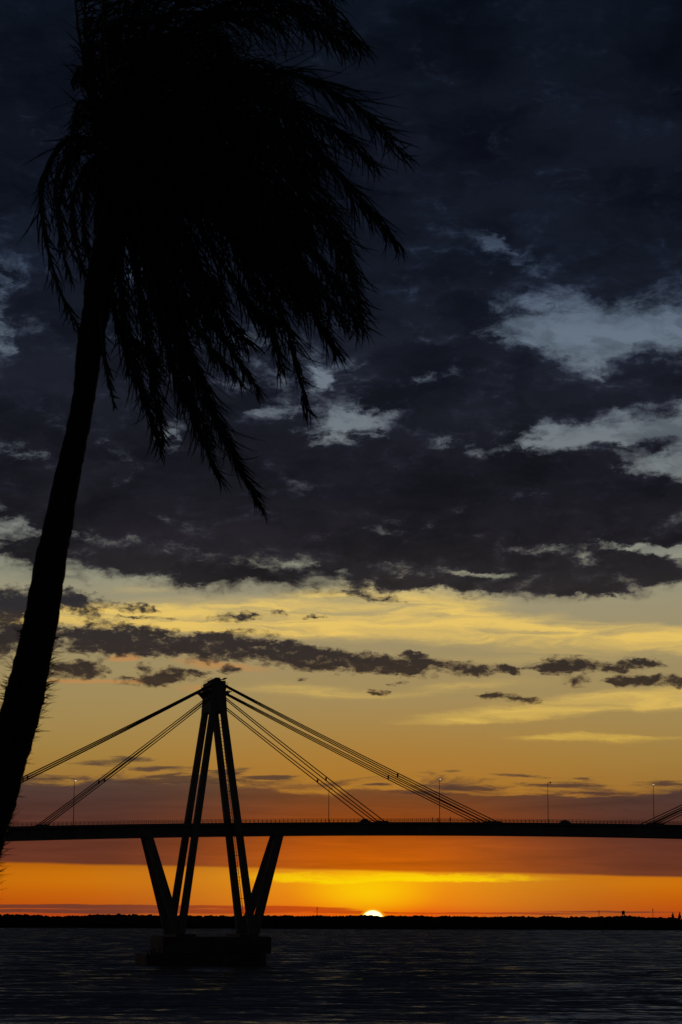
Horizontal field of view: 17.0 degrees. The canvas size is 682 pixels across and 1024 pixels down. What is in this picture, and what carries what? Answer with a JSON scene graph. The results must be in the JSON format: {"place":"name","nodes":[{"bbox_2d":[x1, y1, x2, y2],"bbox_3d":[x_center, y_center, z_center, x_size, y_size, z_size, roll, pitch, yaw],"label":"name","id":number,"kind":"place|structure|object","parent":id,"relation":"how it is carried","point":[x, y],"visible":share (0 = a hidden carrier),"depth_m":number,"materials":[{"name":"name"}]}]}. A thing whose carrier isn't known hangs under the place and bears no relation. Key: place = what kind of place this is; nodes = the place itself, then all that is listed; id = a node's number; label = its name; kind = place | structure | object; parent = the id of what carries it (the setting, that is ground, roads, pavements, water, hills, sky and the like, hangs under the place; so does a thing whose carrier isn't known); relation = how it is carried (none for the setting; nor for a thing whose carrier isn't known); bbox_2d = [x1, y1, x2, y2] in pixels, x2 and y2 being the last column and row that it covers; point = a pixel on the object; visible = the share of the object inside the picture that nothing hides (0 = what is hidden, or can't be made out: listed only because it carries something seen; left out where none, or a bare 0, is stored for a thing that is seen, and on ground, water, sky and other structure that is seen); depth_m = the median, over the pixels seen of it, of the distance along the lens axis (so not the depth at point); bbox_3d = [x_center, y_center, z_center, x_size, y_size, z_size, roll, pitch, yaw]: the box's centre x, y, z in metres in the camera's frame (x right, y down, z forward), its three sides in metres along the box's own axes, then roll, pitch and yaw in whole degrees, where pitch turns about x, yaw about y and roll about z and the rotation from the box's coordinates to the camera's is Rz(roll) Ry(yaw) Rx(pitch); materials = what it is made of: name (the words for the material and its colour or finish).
{"place":"outdoors","nodes":[
{"label":"outdoors","id":0,"kind":"place"},
{"bbox_2d":[0,928,681,1023],"bbox_3d":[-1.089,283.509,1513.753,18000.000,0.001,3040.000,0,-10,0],"label":"river","id":1,"kind":"structure","parent":0,"point":[301,976],"depth_m":560.45,"materials":[{"name":"black liquid"}]},
{"bbox_2d":[5,677,681,965],"bbox_3d":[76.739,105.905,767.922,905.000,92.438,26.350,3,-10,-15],"label":"cable stayed bridge","id":2,"kind":"structure","parent":1,"relation":"on","point":[176,945],"depth_m":734.70,"materials":[{"name":"concrete"}]},
{"bbox_2d":[73,779,75,824],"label":"street lamp","id":3,"kind":"object","parent":2,"relation":"on","point":[73,804],"visible":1,"depth_m":719.37,"materials":[{"name":"metal"}]},
{"bbox_2d":[439,778,440,821],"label":"street lamp","id":4,"kind":"object","parent":2,"relation":"on","point":[439,799],"visible":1,"depth_m":752.06,"materials":[{"name":"metal"}]},
{"bbox_2d":[0,927,681,929],"bbox_3d":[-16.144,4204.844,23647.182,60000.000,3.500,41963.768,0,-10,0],"label":"shore","id":5,"kind":"structure","parent":0,"point":[351,928],"depth_m":2996.94,"materials":[{"name":"soil"}]},
{"bbox_2d":[0,913,681,929],"bbox_3d":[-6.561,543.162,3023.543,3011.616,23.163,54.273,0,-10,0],"label":"wood","id":6,"kind":"object","parent":5,"relation":"on","point":[381,922],"visible":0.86,"depth_m":3004.49,"materials":[{"name":"black plant"}]},
{"bbox_2d":[0,0,681,918],"label":"sky","id":7,"kind":"structure","parent":0,"point":[467,575],"materials":[{"name":"grey"}]},
{"bbox_3d":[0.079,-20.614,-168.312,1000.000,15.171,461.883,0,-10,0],"label":"riverbank","id":8,"kind":"structure","parent":0,"visible":0},
{"bbox_2d":[0,0,421,899],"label":"palm tree","id":9,"kind":"object","parent":8,"relation":"on","point":[166,160],"visible":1,"depth_m":15.33,"materials":[{"name":"black plant"}]}
]}

